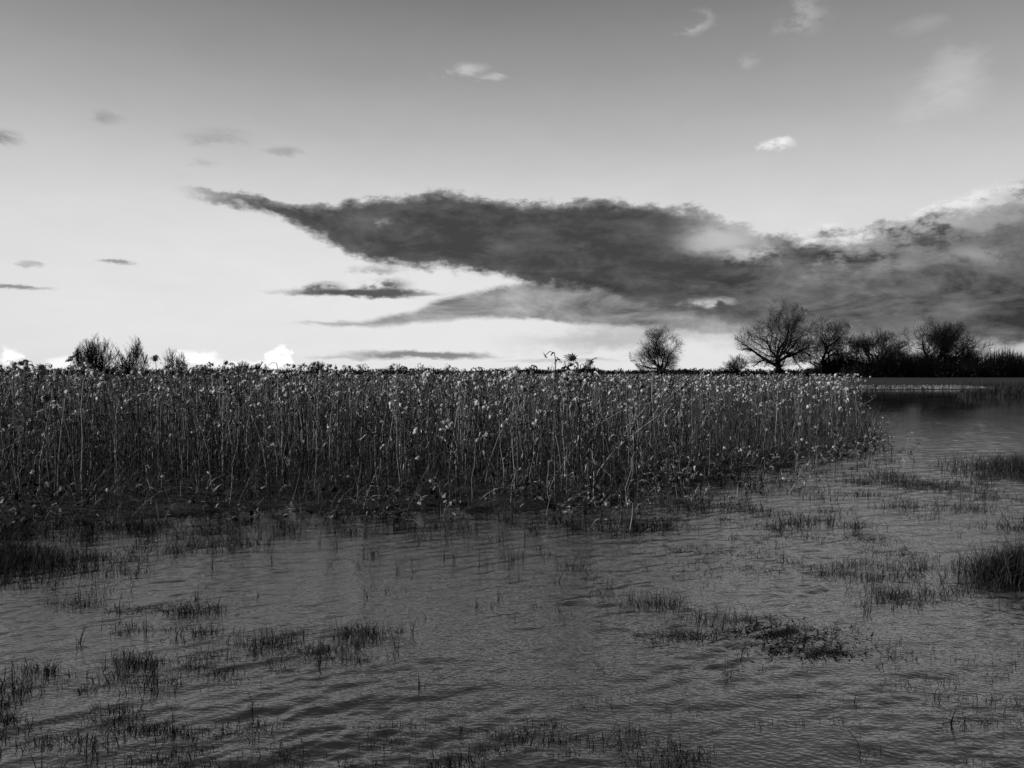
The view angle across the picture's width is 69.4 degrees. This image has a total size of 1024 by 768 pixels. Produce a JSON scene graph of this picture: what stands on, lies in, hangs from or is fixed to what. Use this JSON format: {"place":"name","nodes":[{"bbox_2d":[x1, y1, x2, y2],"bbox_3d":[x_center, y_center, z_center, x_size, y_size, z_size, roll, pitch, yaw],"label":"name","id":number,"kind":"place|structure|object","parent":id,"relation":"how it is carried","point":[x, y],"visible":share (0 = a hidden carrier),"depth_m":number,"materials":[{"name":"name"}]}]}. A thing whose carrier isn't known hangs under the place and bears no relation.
{"place":"outdoors","nodes":[
{"label":"outdoors","id":0,"kind":"place"},
{"bbox_2d":[0,389,1023,767],"bbox_3d":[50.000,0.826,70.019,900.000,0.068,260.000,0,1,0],"label":"water","id":1,"kind":"structure","parent":0,"point":[514,655],"depth_m":5.12,"materials":[{"name":"grey liquid"}]},
{"bbox_2d":[807,380,1023,396],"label":"bank reeds","id":2,"kind":"object","parent":1,"relation":"on","point":[1016,390],"visible":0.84,"depth_m":60.51,"materials":[{"name":"black plant"}]},
{"bbox_2d":[887,448,1023,482],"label":"grass islet","id":3,"kind":"object","parent":1,"relation":"on","point":[1015,464],"depth_m":13.65,"materials":[{"name":"plant"}]},
{"bbox_2d":[924,530,1023,585],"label":"grass tussock","id":4,"kind":"object","parent":1,"relation":"on","point":[1007,566],"depth_m":6.55,"materials":[{"name":"plant"}]},
{"bbox_2d":[0,441,1023,767],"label":"marsh grass","id":5,"kind":"structure","parent":0,"point":[14,555],"depth_m":6.39,"materials":[{"name":"plant"}]},
{"bbox_2d":[0,351,1023,532],"bbox_3d":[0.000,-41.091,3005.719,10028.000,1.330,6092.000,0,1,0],"label":"ground","id":6,"kind":"structure","parent":0,"point":[544,503],"depth_m":13.20,"materials":[{"name":"plant"}]},
{"bbox_2d":[67,334,127,389],"bbox_3d":[-33.447,-1.392,59.675,4.476,5.590,3.710,1,1,35],"label":"willow shrub","id":7,"kind":"object","parent":6,"relation":"on","point":[92,355],"visible":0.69,"depth_m":59.10,"materials":[{"name":"black plant"}]},
{"bbox_2d":[111,335,150,389],"bbox_3d":[-30.929,-1.297,59.916,3.083,5.406,2.987,-1,1,-42],"label":"willow shrub","id":8,"kind":"object","parent":6,"relation":"on","point":[137,348],"visible":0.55,"depth_m":59.44,"materials":[{"name":"black plant"}]},
{"bbox_2d":[160,348,189,386],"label":"willow shrub","id":9,"kind":"object","parent":6,"relation":"on","point":[171,360],"visible":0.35,"depth_m":79.40,"materials":[{"name":"grey plant"}]},
{"bbox_2d":[230,361,255,376],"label":"willow shrub","id":10,"kind":"object","parent":6,"relation":"on","point":[244,365],"visible":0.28,"depth_m":119.42,"materials":[{"name":"black plant"}]},
{"bbox_2d":[253,361,269,376],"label":"willow shrub","id":11,"kind":"object","parent":6,"relation":"on","point":[257,366],"visible":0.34,"depth_m":117.42,"materials":[{"name":"grey plant"}]},
{"bbox_2d":[306,361,324,378],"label":"willow shrub","id":12,"kind":"object","parent":6,"relation":"on","point":[319,367],"visible":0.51,"depth_m":117.70,"materials":[{"name":"black plant"}]},
{"bbox_2d":[395,364,404,375],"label":"willow shrub","id":13,"kind":"object","parent":6,"relation":"on","point":[399,370],"visible":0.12,"depth_m":119.64,"materials":[{"name":"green plant"}]},
{"bbox_2d":[3,367,813,374],"bbox_3d":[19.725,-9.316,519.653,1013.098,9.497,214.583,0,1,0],"label":"distant treeline","id":14,"kind":"object","parent":6,"relation":"on","point":[665,372],"visible":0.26,"depth_m":453.14,"materials":[{"name":"black plant"}]},
{"bbox_2d":[0,394,899,527],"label":"dead undergrowth","id":15,"kind":"object","parent":6,"relation":"on","point":[46,495],"visible":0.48,"depth_m":12.44,"materials":[{"name":"black plant"}]},
{"bbox_2d":[581,366,597,375],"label":"willow shrub","id":16,"kind":"object","parent":6,"relation":"on","point":[587,369],"visible":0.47,"depth_m":124.96,"materials":[{"name":"black plant"}]},
{"bbox_2d":[628,325,685,375],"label":"oak tree","id":17,"kind":"object","parent":6,"relation":"on","point":[668,359],"visible":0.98,"depth_m":149.25,"materials":[{"name":"black plant"}]},
{"bbox_2d":[719,354,750,375],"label":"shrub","id":18,"kind":"object","parent":6,"relation":"on","point":[733,366],"visible":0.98,"depth_m":150.56,"materials":[{"name":"black plant"}]},
{"bbox_2d":[731,298,829,376],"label":"oak tree","id":19,"kind":"object","parent":6,"relation":"on","point":[779,353],"visible":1,"depth_m":148.05,"materials":[{"name":"black plant"}]},
{"bbox_2d":[798,314,860,373],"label":"oak tree","id":20,"kind":"object","parent":6,"relation":"on","point":[822,362],"visible":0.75,"depth_m":150.58,"materials":[{"name":"black plant"}]},
{"bbox_2d":[819,343,861,367],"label":"hawthorn tree","id":21,"kind":"object","parent":6,"relation":"on","point":[844,352],"visible":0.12,"depth_m":156.84,"materials":[{"name":"black plant"}]},
{"bbox_2d":[703,346,1023,377],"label":"hedgerow","id":22,"kind":"object","parent":6,"relation":"on","point":[1005,365],"visible":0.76,"depth_m":142.43,"materials":[{"name":"black plant"}]},
{"bbox_2d":[848,328,911,372],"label":"oak tree","id":23,"kind":"object","parent":6,"relation":"on","point":[867,345],"visible":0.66,"depth_m":150.06,"materials":[{"name":"black plant"}]},
{"bbox_2d":[873,344,910,364],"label":"hawthorn tree","id":24,"kind":"object","parent":6,"relation":"on","point":[895,351],"visible":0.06,"depth_m":154.59,"materials":[{"name":"black plant"}]},
{"bbox_2d":[827,384,994,388],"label":"dry grass strip","id":25,"kind":"object","parent":6,"relation":"on","point":[929,387],"visible":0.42,"depth_m":86.36,"materials":[{"name":"plant"}]},
{"bbox_2d":[893,316,993,368],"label":"oak tree","id":26,"kind":"object","parent":6,"relation":"on","point":[947,339],"visible":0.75,"depth_m":147.16,"materials":[{"name":"black plant"}]},
{"bbox_2d":[0,0,1023,371],"label":"sky","id":27,"kind":"structure","parent":0,"point":[461,184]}
]}

